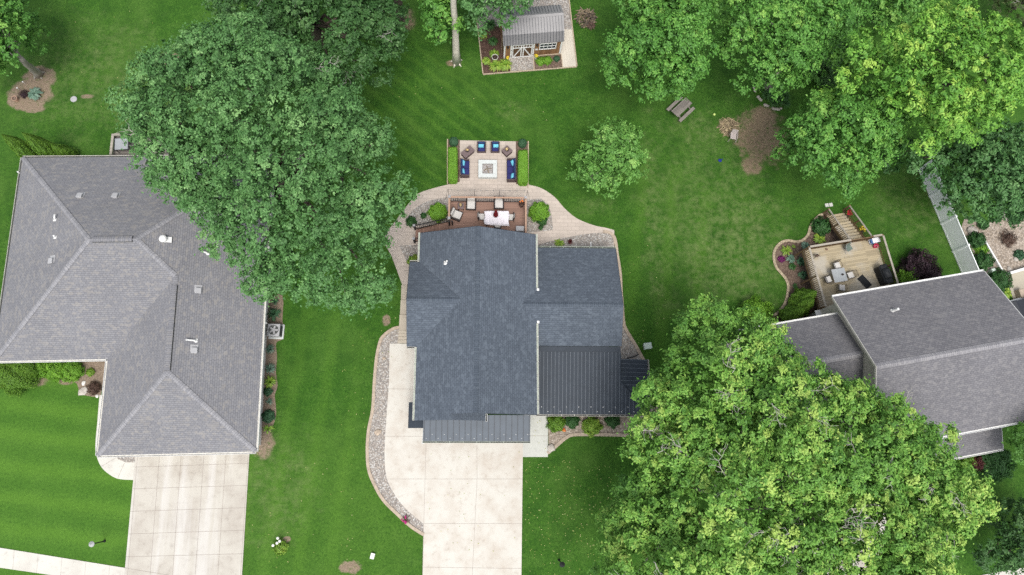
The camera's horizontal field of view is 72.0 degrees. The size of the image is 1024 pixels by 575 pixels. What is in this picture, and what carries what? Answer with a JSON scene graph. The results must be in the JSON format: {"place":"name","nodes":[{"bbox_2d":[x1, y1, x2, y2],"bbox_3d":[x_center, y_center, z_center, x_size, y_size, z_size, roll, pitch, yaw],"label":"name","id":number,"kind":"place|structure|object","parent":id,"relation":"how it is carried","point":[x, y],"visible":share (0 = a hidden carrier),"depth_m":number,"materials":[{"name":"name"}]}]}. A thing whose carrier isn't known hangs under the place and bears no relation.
{"place":"outdoors","nodes":[
{"label":"outdoors","id":0,"kind":"place"},
{"bbox_2d":[0,548,124,574],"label":"sidewalk","id":1,"kind":"structure","parent":0,"point":[29,562],"depth_m":48.67,"materials":[{"name":"concrete"}]},
{"bbox_2d":[125,452,249,574],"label":"driveway","id":2,"kind":"structure","parent":0,"point":[187,514],"depth_m":49.72,"materials":[{"name":"concrete"}]},
{"bbox_2d":[384,344,522,574],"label":"driveway","id":3,"kind":"structure","parent":0,"point":[423,478],"depth_m":50.84,"materials":[{"name":"concrete"}]},
{"bbox_2d":[460,140,515,185],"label":"patio","id":4,"kind":"structure","parent":0,"point":[475,157],"depth_m":56.70,"materials":[{"name":"stone"}]},
{"bbox_2d":[460,158,469,177],"bbox_3d":[-3.757,-9.512,56.030,0.740,0.876,1.420,0,77,-2],"label":"loveseat","id":5,"kind":"object","parent":4,"relation":"on","point":[466,166],"visible":1,"depth_m":55.95,"materials":[{"name":"fabric"}]},
{"bbox_2d":[478,160,496,178],"bbox_3d":[-1.943,-9.430,56.322,1.490,0.410,1.490,0,77,-2],"label":"fire pit","id":6,"kind":"object","parent":4,"relation":"on","point":[487,169],"visible":1,"depth_m":56.22,"materials":[{"name":"stone"}]},
{"bbox_2d":[507,158,515,181],"bbox_3d":[-0.040,-9.386,56.154,0.740,0.876,1.860,0,77,-2],"label":"sofa","id":7,"kind":"object","parent":4,"relation":"on","point":[511,169],"visible":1,"depth_m":56.08,"materials":[{"name":"fabric"}]},
{"bbox_2d":[385,182,613,284],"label":"path","id":8,"kind":"structure","parent":0,"point":[565,223],"depth_m":55.81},
{"bbox_2d":[0,0,1023,574],"bbox_3d":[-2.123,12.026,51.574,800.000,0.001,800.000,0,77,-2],"label":"ground","id":9,"kind":"structure","parent":0,"point":[688,218],"depth_m":55.92,"materials":[{"name":"plant"}]},
{"bbox_2d":[1,134,44,157],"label":"arborvitae","id":10,"kind":"object","parent":9,"relation":"on","point":[21,148],"visible":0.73,"depth_m":52.89,"materials":[{"name":"green plant"}]},
{"bbox_2d":[0,0,53,79],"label":"maple tree","id":11,"kind":"object","parent":9,"relation":"on","point":[9,47],"visible":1,"depth_m":51.25,"materials":[{"name":"green plant"}]},
{"bbox_2d":[28,86,42,100],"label":"hosta","id":12,"kind":"object","parent":9,"relation":"on","point":[34,92],"visible":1,"depth_m":56.19,"materials":[{"name":"blue plant"}]},
{"bbox_2d":[21,132,56,155],"bbox_3d":[-35.524,-10.732,53.200,1.827,4.614,1.806,-42,82,-11],"label":"arborvitae","id":13,"kind":"object","parent":9,"relation":"on","point":[40,146],"visible":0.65,"depth_m":52.72,"materials":[{"name":"green plant"}]},
{"bbox_2d":[11,361,104,396],"bbox_3d":[-33.959,6.545,51.541,8.449,0.040,2.929,0,77,-2],"label":"dirt bed","id":14,"kind":"object","parent":9,"relation":"on","point":[98,367],"visible":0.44,"depth_m":51.67,"materials":[{"name":"beige soil"}]},
{"bbox_2d":[0,363,41,397],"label":"shrub","id":15,"kind":"object","parent":14,"relation":"on","point":[25,373],"visible":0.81,"depth_m":50.10,"materials":[{"name":"green plant"}]},
{"bbox_2d":[34,362,51,377],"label":"shrub","id":16,"kind":"object","parent":14,"relation":"on","point":[38,366],"visible":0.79,"depth_m":50.91,"materials":[{"name":"green plant"}]},
{"bbox_2d":[41,362,68,382],"bbox_3d":[-33.207,5.946,51.145,1.791,1.230,1.612,41,79,7],"label":"shrub","id":17,"kind":"object","parent":14,"relation":"on","point":[52,374],"visible":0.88,"depth_m":50.90,"materials":[{"name":"green plant"}]},
{"bbox_2d":[58,362,84,382],"bbox_3d":[-32.116,6.025,51.190,1.774,1.196,1.817,0,77,-2],"label":"shrub","id":18,"kind":"object","parent":14,"relation":"on","point":[76,370],"visible":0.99,"depth_m":50.98,"materials":[{"name":"green plant"}]},
{"bbox_2d":[85,380,101,395],"bbox_3d":[-30.413,7.290,51.172,1.070,0.780,1.034,-42,82,-11],"label":"barberry","id":19,"kind":"object","parent":14,"relation":"on","point":[97,387],"visible":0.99,"depth_m":51.14,"materials":[{"name":"brown plant"}]},
{"bbox_2d":[51,144,77,155],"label":"arborvitae","id":20,"kind":"object","parent":9,"relation":"on","point":[62,150],"visible":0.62,"depth_m":53.93,"materials":[{"name":"green plant"}]},
{"bbox_2d":[95,395,134,479],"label":"walkway","id":21,"kind":"structure","parent":9,"relation":"on","point":[115,467],"depth_m":50.29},
{"bbox_2d":[0,154,274,457],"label":"house","id":22,"kind":"structure","parent":9,"relation":"on","point":[135,294],"depth_m":48.69,"materials":[{"name":"grey"}]},
{"bbox_2d":[109,133,167,154],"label":"deck","id":23,"kind":"structure","parent":9,"relation":"on","point":[118,135],"depth_m":55.04,"materials":[{"name":"grey wood"}]},
{"bbox_2d":[114,137,130,152],"bbox_3d":[-30.196,-11.021,54.793,1.100,0.745,1.060,-5,77,-3],"label":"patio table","id":24,"kind":"object","parent":23,"relation":"on","point":[118,144],"visible":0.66,"depth_m":54.45,"materials":[{"name":"white glass"}]},
{"bbox_2d":[102,6,419,320],"bbox_3d":[-14.932,-7.374,46.701,14.953,17.636,22.665,-41,82,-10],"label":"oak tree","id":25,"kind":"object","parent":9,"relation":"on","point":[207,188],"visible":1,"depth_m":41.88,"materials":[{"name":"green plant"}]},
{"bbox_2d":[259,294,283,449],"bbox_3d":[-17.955,6.145,52.294,1.563,0.040,11.591,2,77,-2],"label":"dirt bed","id":26,"kind":"object","parent":9,"relation":"on","point":[271,358],"visible":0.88,"depth_m":52.37,"materials":[{"name":"beige soil"}]},
{"bbox_2d":[261,409,274,423],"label":"round shrub","id":27,"kind":"object","parent":26,"relation":"on","point":[268,414],"visible":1,"depth_m":51.21,"materials":[{"name":"green plant"}]},
{"bbox_2d":[267,308,281,321],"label":"plant","id":28,"kind":"object","parent":26,"relation":"on","point":[273,313],"visible":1,"depth_m":52.85,"materials":[{"name":"green plant"}]},
{"bbox_2d":[267,324,284,338],"bbox_3d":[-17.652,3.228,52.514,1.100,0.940,1.100,2,77,-2],"label":"air conditioner","id":29,"kind":"object","parent":26,"relation":"on","point":[275,331],"visible":1,"depth_m":52.16,"materials":[{"name":"metal"}]},
{"bbox_2d":[272,537,288,555],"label":"rose bush","id":30,"kind":"object","parent":9,"relation":"on","point":[278,542],"visible":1,"depth_m":49.20,"materials":[{"name":"green plant"}]},
{"bbox_2d":[201,0,412,92],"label":"elm tree","id":31,"kind":"object","parent":9,"relation":"on","point":[286,13],"visible":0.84,"depth_m":48.72,"materials":[{"name":"green plant"}]},
{"bbox_2d":[93,63,670,572],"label":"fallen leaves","id":32,"kind":"object","parent":9,"relation":"on","point":[551,471],"visible":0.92,"depth_m":50.80,"materials":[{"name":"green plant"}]},
{"bbox_2d":[366,326,423,535],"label":"kerb","id":33,"kind":"structure","parent":9,"relation":"on","point":[392,509],"depth_m":51.38,"materials":[{"name":"concrete"}]},
{"bbox_2d":[369,329,422,531],"bbox_3d":[-9.112,10.527,51.626,3.562,0.060,15.285,-8,77,-4],"label":"gravel bed","id":34,"kind":"object","parent":9,"relation":"on","point":[377,456],"visible":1,"depth_m":51.52,"materials":[{"name":"gravel"}]},
{"bbox_2d":[400,245,417,260],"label":"gravel bed","id":35,"kind":"object","parent":9,"relation":"on","point":[409,250],"visible":0.53,"depth_m":54.76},
{"bbox_2d":[406,197,447,225],"bbox_3d":[-6.710,-5.942,55.561,3.534,0.067,2.076,-7,77,-4],"label":"gravel bed","id":36,"kind":"object","parent":9,"relation":"on","point":[416,212],"visible":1,"depth_m":55.53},
{"bbox_2d":[426,202,447,222],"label":"shrub","id":37,"kind":"object","parent":36,"relation":"on","point":[435,212],"visible":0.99,"depth_m":54.64,"materials":[{"name":"green plant"}]},
{"bbox_2d":[417,0,466,45],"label":"ash tree","id":38,"kind":"object","parent":9,"relation":"on","point":[441,14],"visible":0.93,"depth_m":52.28,"materials":[{"name":"green plant"}]},
{"bbox_2d":[448,140,459,183],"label":"mulch bed","id":39,"kind":"object","parent":9,"relation":"on","point":[458,147],"visible":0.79,"depth_m":56.72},
{"bbox_2d":[447,147,457,183],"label":"hedge","id":40,"kind":"object","parent":39,"relation":"on","point":[452,165],"visible":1,"depth_m":55.76,"materials":[{"name":"green plant"}]},
{"bbox_2d":[412,195,526,242],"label":"deck","id":41,"kind":"structure","parent":9,"relation":"on","point":[469,218],"depth_m":53.81,"materials":[{"name":"brown wood"}]},
{"bbox_2d":[450,206,462,221],"bbox_3d":[-4.219,-5.557,53.288,0.840,0.906,0.780,21,77,3],"label":"lounge chair","id":42,"kind":"object","parent":41,"relation":"on","point":[455,215],"visible":0.91,"depth_m":53.27,"materials":[{"name":"fabric"}]},
{"bbox_2d":[466,198,475,210],"bbox_3d":[-3.107,-6.378,53.525,0.780,0.906,0.840,2,77,-2],"label":"lounge chair","id":43,"kind":"object","parent":41,"relation":"on","point":[470,203],"visible":1,"depth_m":53.50,"materials":[{"name":"fabric"}]},
{"bbox_2d":[494,196,503,208],"bbox_3d":[-0.993,-6.465,53.632,0.780,0.906,0.840,0,77,-2],"label":"lounge chair","id":44,"kind":"object","parent":41,"relation":"on","point":[498,203],"visible":1,"depth_m":53.60,"materials":[{"name":"fabric"}]},
{"bbox_3d":[-1.171,-5.171,53.398,1.720,0.720,1.000,0,77,-2],"label":"dining table","id":45,"kind":"object","parent":41,"relation":"on","visible":0},
{"bbox_2d":[484,211,508,225],"bbox_3d":[-1.159,-5.210,53.116,1.940,0.319,1.167,0,77,-2],"label":"tablecloth","id":46,"kind":"object","parent":45,"relation":"on","point":[502,219],"visible":0.94,"depth_m":52.98,"materials":[{"name":"white fabric"}]},
{"bbox_2d":[450,0,533,67],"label":"sycamore tree","id":47,"kind":"object","parent":9,"relation":"on","point":[476,6],"visible":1,"depth_m":50.92,"materials":[{"name":"green plant"}]},
{"bbox_2d":[478,26,509,73],"bbox_3d":[-1.465,-19.918,59.045,2.312,0.049,4.310,-6,77,-4],"label":"mulch bed","id":48,"kind":"object","parent":9,"relation":"on","point":[485,44],"visible":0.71,"depth_m":59.04,"materials":[{"name":"brown wood"}]},
{"bbox_2d":[510,56,533,70],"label":"gravel bed","id":49,"kind":"object","parent":9,"relation":"on","point":[521,63],"visible":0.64,"depth_m":58.82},
{"bbox_2d":[516,141,527,184],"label":"mulch bed","id":50,"kind":"object","parent":9,"relation":"on","point":[519,148],"visible":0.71,"depth_m":57.05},
{"bbox_2d":[517,149,528,185],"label":"hedge","id":51,"kind":"object","parent":50,"relation":"on","point":[522,168],"visible":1,"depth_m":55.95,"materials":[{"name":"green plant"}]},
{"bbox_2d":[477,0,571,28],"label":"gravel bed","id":52,"kind":"object","parent":9,"relation":"on","point":[564,4],"visible":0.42,"depth_m":60.09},
{"bbox_2d":[476,0,576,74],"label":"bed edging","id":53,"kind":"object","parent":9,"relation":"on","point":[562,67],"visible":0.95,"depth_m":58.85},
{"bbox_2d":[406,226,650,443],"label":"house","id":54,"kind":"structure","parent":9,"relation":"on","point":[521,327],"depth_m":49.13,"materials":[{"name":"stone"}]},
{"bbox_2d":[499,5,563,57],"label":"garden shed","id":55,"kind":"structure","parent":9,"relation":"on","point":[538,30],"depth_m":56.62,"materials":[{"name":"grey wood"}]},
{"bbox_2d":[510,44,534,57],"bbox_3d":[0.848,-19.493,58.038,1.990,1.960,0.071,-6,77,-4],"label":"door","id":56,"kind":"structure","parent":55,"relation":"in","point":[516,51],"depth_m":58.05,"materials":[{"name":"white wood"}]},
{"bbox_2d":[539,42,556,49],"bbox_3d":[2.941,-19.801,57.816,1.420,0.870,0.060,-6,77,-4],"label":"window","id":57,"kind":"structure","parent":55,"relation":"in","point":[542,46],"depth_m":57.81,"materials":[{"name":"white glass"}]},
{"bbox_2d":[523,415,547,456],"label":"walkway","id":58,"kind":"structure","parent":9,"relation":"on","point":[537,445],"depth_m":51.88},
{"bbox_2d":[527,199,552,231],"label":"gravel bed","id":59,"kind":"object","parent":9,"relation":"on","point":[534,226],"visible":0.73,"depth_m":55.69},
{"bbox_2d":[528,201,550,222],"bbox_3d":[2.134,-5.998,55.224,1.812,1.481,1.854,0,77,-2],"label":"shrub","id":60,"kind":"object","parent":59,"relation":"on","point":[541,209],"visible":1,"depth_m":54.95,"materials":[{"name":"green plant"}]},
{"bbox_2d":[534,54,561,68],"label":"mulch bed","id":61,"kind":"object","parent":9,"relation":"on","point":[555,64],"visible":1,"depth_m":58.91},
{"bbox_2d":[561,29,575,66],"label":"walkway","id":62,"kind":"structure","parent":9,"relation":"on","point":[568,54],"depth_m":59.27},
{"bbox_2d":[538,233,613,246],"bbox_3d":[5.188,-2.081,55.150,6.502,0.068,4.648,0,77,-2],"label":"gravel bed","id":63,"kind":"object","parent":9,"relation":"on","point":[599,240],"visible":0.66,"depth_m":55.52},
{"bbox_2d":[573,7,597,27],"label":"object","id":64,"kind":"object","parent":9,"relation":"on","point":[591,15],"visible":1,"depth_m":59.84,"materials":[{"name":"brown plant"}]},
{"bbox_2d":[547,433,656,453],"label":"kerb","id":65,"kind":"structure","parent":9,"relation":"on","point":[562,440],"depth_m":52.07,"materials":[{"name":"stone"}]},
{"bbox_2d":[548,406,662,444],"bbox_3d":[7.015,10.559,52.282,8.821,0.060,3.152,-2,77,-3],"label":"gravel bed","id":66,"kind":"object","parent":9,"relation":"on","point":[555,437],"visible":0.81,"depth_m":52.26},
{"bbox_2d":[545,416,565,432],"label":"shrub","id":67,"kind":"object","parent":66,"relation":"on","point":[557,421],"visible":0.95,"depth_m":51.62,"materials":[{"name":"green plant"}]},
{"bbox_2d":[564,414,580,428],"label":"shrub","id":68,"kind":"object","parent":66,"relation":"on","point":[573,422],"visible":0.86,"depth_m":51.77,"materials":[{"name":"green plant"}]},
{"bbox_2d":[581,416,603,437],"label":"shrub","id":69,"kind":"object","parent":66,"relation":"on","point":[593,425],"visible":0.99,"depth_m":51.68,"materials":[{"name":"green plant"}]},
{"bbox_2d":[604,416,620,429],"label":"shrub","id":70,"kind":"object","parent":66,"relation":"on","point":[613,422],"visible":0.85,"depth_m":51.86,"materials":[{"name":"green plant"}]},
{"bbox_2d":[565,115,650,198],"bbox_3d":[7.195,-9.627,53.572,6.230,6.928,6.279,0,77,-2],"label":"young tree","id":71,"kind":"object","parent":9,"relation":"on","point":[623,135],"visible":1,"depth_m":51.59,"materials":[{"name":"green plant"}]},
{"bbox_2d":[603,230,644,358],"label":"kerb","id":72,"kind":"structure","parent":9,"relation":"on","point":[624,323],"depth_m":54.63,"materials":[{"name":"concrete"}]},
{"bbox_2d":[618,328,640,358],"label":"gravel bed","id":73,"kind":"object","parent":9,"relation":"on","point":[628,348],"visible":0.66,"depth_m":53.69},
{"bbox_2d":[596,0,720,103],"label":"maple tree","id":74,"kind":"object","parent":9,"relation":"on","point":[676,24],"visible":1,"depth_m":48.69,"materials":[{"name":"green plant"}]},
{"bbox_2d":[667,97,694,121],"bbox_3d":[13.889,-14.685,58.082,1.780,0.781,1.630,-44,82,-11],"label":"picnic table","id":75,"kind":"object","parent":9,"relation":"on","point":[683,106],"visible":0.97,"depth_m":57.80,"materials":[{"name":"grey wood"}]},
{"bbox_2d":[716,115,739,136],"bbox_3d":[17.896,-13.290,58.042,1.938,0.524,1.964,18,77,2],"label":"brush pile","id":76,"kind":"object","parent":9,"relation":"on","point":[726,124],"visible":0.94,"depth_m":58.14,"materials":[{"name":"plant"}]},
{"bbox_2d":[733,294,776,328],"bbox_3d":[18.642,2.230,53.767,3.339,1.999,3.036,-39,81,-10],"label":"round shrub","id":77,"kind":"object","parent":9,"relation":"on","point":[766,308],"visible":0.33,"depth_m":53.58,"materials":[{"name":"green plant"}]},
{"bbox_2d":[709,0,876,101],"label":"maple tree","id":78,"kind":"object","parent":9,"relation":"on","point":[803,36],"visible":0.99,"depth_m":49.43,"materials":[{"name":"green plant"}]},
{"bbox_2d":[587,292,1006,574],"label":"locust tree","id":79,"kind":"object","parent":9,"relation":"on","point":[862,456],"visible":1,"depth_m":38.74,"materials":[{"name":"green plant"}]},
{"bbox_2d":[772,213,822,317],"bbox_3d":[21.785,-2.205,55.845,2.535,0.100,9.966,27,77,4],"label":"brick edging","id":80,"kind":"object","parent":9,"relation":"on","point":[780,271],"visible":0.98,"depth_m":55.81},
{"bbox_2d":[772,212,840,321],"bbox_3d":[23.160,-1.556,55.779,5.484,0.045,10.452,20,77,2],"label":"mulch bed","id":81,"kind":"object","parent":9,"relation":"on","point":[792,277],"visible":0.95,"depth_m":55.79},
{"bbox_2d":[778,304,804,321],"bbox_3d":[21.460,1.952,53.360,1.721,3.108,1.758,0,77,-2],"label":"arborvitae","id":82,"kind":"object","parent":81,"relation":"on","point":[790,312],"visible":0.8,"depth_m":53.27,"materials":[{"name":"green plant"}]},
{"bbox_2d":[787,296,814,316],"bbox_3d":[22.277,1.161,53.627,1.929,3.021,1.846,0,77,-2],"label":"arborvitae","id":83,"kind":"object","parent":81,"relation":"on","point":[808,304],"visible":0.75,"depth_m":53.31,"materials":[{"name":"green plant"}]},
{"bbox_2d":[788,288,816,303],"bbox_3d":[22.372,0.693,53.583,1.725,3.319,1.700,22,77,3],"label":"arborvitae","id":84,"kind":"object","parent":81,"relation":"on","point":[802,293],"visible":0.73,"depth_m":53.40,"materials":[{"name":"green plant"}]},
{"bbox_2d":[810,215,830,236],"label":"hydrangea","id":85,"kind":"object","parent":81,"relation":"on","point":[818,226],"visible":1,"depth_m":56.03,"materials":[{"name":"green plant"}]},
{"bbox_2d":[803,37,858,92],"bbox_3d":[26.381,-19.151,58.746,4.825,2.669,4.817,41,79,7],"label":"understory shrub","id":86,"kind":"object","parent":9,"relation":"on","point":[830,71],"visible":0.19,"depth_m":58.35,"materials":[{"name":"green plant"}]},
{"bbox_2d":[770,87,912,203],"bbox_3d":[24.536,-11.324,51.864,12.213,12.848,7.934,-40,82,-10],"label":"maple tree","id":87,"kind":"object","parent":9,"relation":"on","point":[857,127],"visible":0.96,"depth_m":47.88,"materials":[{"name":"green plant"}]},
{"bbox_2d":[794,205,898,313],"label":"deck","id":88,"kind":"structure","parent":9,"relation":"on","point":[863,257],"depth_m":54.10,"materials":[{"name":"brown wood"}]},
{"bbox_2d":[828,268,847,284],"bbox_3d":[24.670,-0.857,53.461,1.039,0.724,1.039,-9,77,-4],"label":"patio table","id":89,"kind":"object","parent":88,"relation":"on","point":[837,275],"visible":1,"depth_m":53.11,"materials":[{"name":"white glass"}]},
{"bbox_2d":[874,264,893,285],"bbox_3d":[28.216,-0.974,53.393,0.660,1.190,1.520,-15,78,-6],"label":"grill","id":90,"kind":"object","parent":88,"relation":"on","point":[883,273],"visible":1,"depth_m":53.14,"materials":[{"name":"black paint"}]},
{"bbox_2d":[807,0,935,84],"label":"cherry tree","id":91,"kind":"object","parent":9,"relation":"on","point":[895,11],"visible":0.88,"depth_m":55.50,"materials":[{"name":"green plant"}]},
{"bbox_2d":[726,269,1023,459],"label":"house","id":92,"kind":"structure","parent":9,"relation":"on","point":[951,346],"depth_m":47.87,"materials":[{"name":"grey wood"}]},
{"bbox_2d":[893,266,919,283],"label":"evergreen shrub","id":93,"kind":"object","parent":9,"relation":"on","point":[903,277],"visible":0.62,"depth_m":54.88,"materials":[{"name":"green plant"}]},
{"bbox_2d":[813,0,1023,158],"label":"maple tree","id":94,"kind":"object","parent":9,"relation":"on","point":[918,42],"visible":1,"depth_m":45.70,"materials":[{"name":"green plant"}]},
{"bbox_2d":[895,247,942,280],"bbox_3d":[31.960,-1.572,55.096,3.067,2.195,3.220,-40,81,-10],"label":"smoke bush","id":95,"kind":"object","parent":9,"relation":"on","point":[910,261],"visible":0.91,"depth_m":54.83,"materials":[{"name":"purple plant"}]},
{"bbox_2d":[918,160,978,272],"bbox_3d":[34.779,-5.375,56.128,0.150,1.990,9.830,-14,78,-6],"label":"vinyl fence","id":96,"kind":"object","parent":9,"relation":"on","point":[959,244],"visible":0.68,"depth_m":56.05,"materials":[{"name":"plastic"}]},
{"bbox_2d":[879,116,1023,229],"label":"walnut tree","id":97,"kind":"object","parent":9,"relation":"on","point":[1003,184],"visible":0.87,"depth_m":49.31,"materials":[{"name":"green plant"}]},
{"bbox_2d":[957,456,980,470],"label":"shrub","id":98,"kind":"object","parent":9,"relation":"on","point":[968,459],"visible":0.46,"depth_m":52.22,"materials":[{"name":"green plant"}]},
{"bbox_2d":[967,455,986,472],"bbox_3d":[34.615,12.936,52.306,1.461,1.223,1.365,39,78,7],"label":"japanese maple","id":99,"kind":"object","parent":9,"relation":"on","point":[977,461],"visible":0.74,"depth_m":52.03,"materials":[{"name":"red plant"}]},
{"bbox_2d":[962,219,1023,299],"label":"gravel bed","id":100,"kind":"object","parent":9,"relation":"on","point":[1003,254],"visible":0.35,"depth_m":56.93,"materials":[{"name":"gravel"}]},
{"bbox_2d":[966,230,986,248],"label":"shrub","id":101,"kind":"object","parent":100,"relation":"on","point":[979,238],"visible":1,"depth_m":56.33,"materials":[{"name":"green plant"}]},
{"bbox_2d":[974,250,995,270],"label":"shrub","id":102,"kind":"object","parent":100,"relation":"on","point":[985,263],"visible":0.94,"depth_m":55.81,"materials":[{"name":"green plant"}]},
{"bbox_2d":[988,267,1013,292],"bbox_3d":[38.577,-0.600,55.630,2.037,1.234,1.939,40,78,7],"label":"shrub","id":103,"kind":"object","parent":100,"relation":"on","point":[1003,281],"visible":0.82,"depth_m":55.40,"materials":[{"name":"green plant"}]},
{"bbox_2d":[996,228,1018,247],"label":"dry shrub","id":104,"kind":"object","parent":100,"relation":"on","point":[1006,242],"visible":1,"depth_m":56.75,"materials":[{"name":"brown plant"}]},
{"bbox_2d":[972,449,1017,483],"bbox_3d":[35.819,12.955,52.224,3.066,1.526,3.057,-39,81,-10],"label":"shrub","id":105,"kind":"object","parent":9,"relation":"on","point":[1001,470],"visible":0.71,"depth_m":51.95,"materials":[{"name":"green plant"}]},
{"bbox_2d":[968,494,1023,574],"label":"crab apple tree","id":106,"kind":"object","parent":9,"relation":"on","point":[1009,540],"visible":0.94,"depth_m":47.41,"materials":[{"name":"green plant"}]},
{"bbox_2d":[985,0,1023,31],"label":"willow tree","id":107,"kind":"object","parent":9,"relation":"on","point":[1015,4],"visible":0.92,"depth_m":58.12,"materials":[{"name":"green plant"}]},
{"bbox_2d":[1001,418,1023,464],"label":"ornamental tree","id":108,"kind":"object","parent":9,"relation":"on","point":[1016,436],"visible":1,"depth_m":47.95,"materials":[{"name":"green plant"}]},
{"bbox_2d":[795,504,886,574],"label":"driveway","id":109,"kind":"structure","parent":0,"point":[861,564],"depth_m":50.99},
{"bbox_2d":[1009,271,1023,299],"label":"patio","id":110,"kind":"structure","parent":0,"point":[1018,280],"depth_m":56.17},
{"bbox_2d":[1011,299,1023,316],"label":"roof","id":111,"kind":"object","parent":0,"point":[1018,305],"visible":0.27,"depth_m":54.81,"materials":[{"name":"paint"}]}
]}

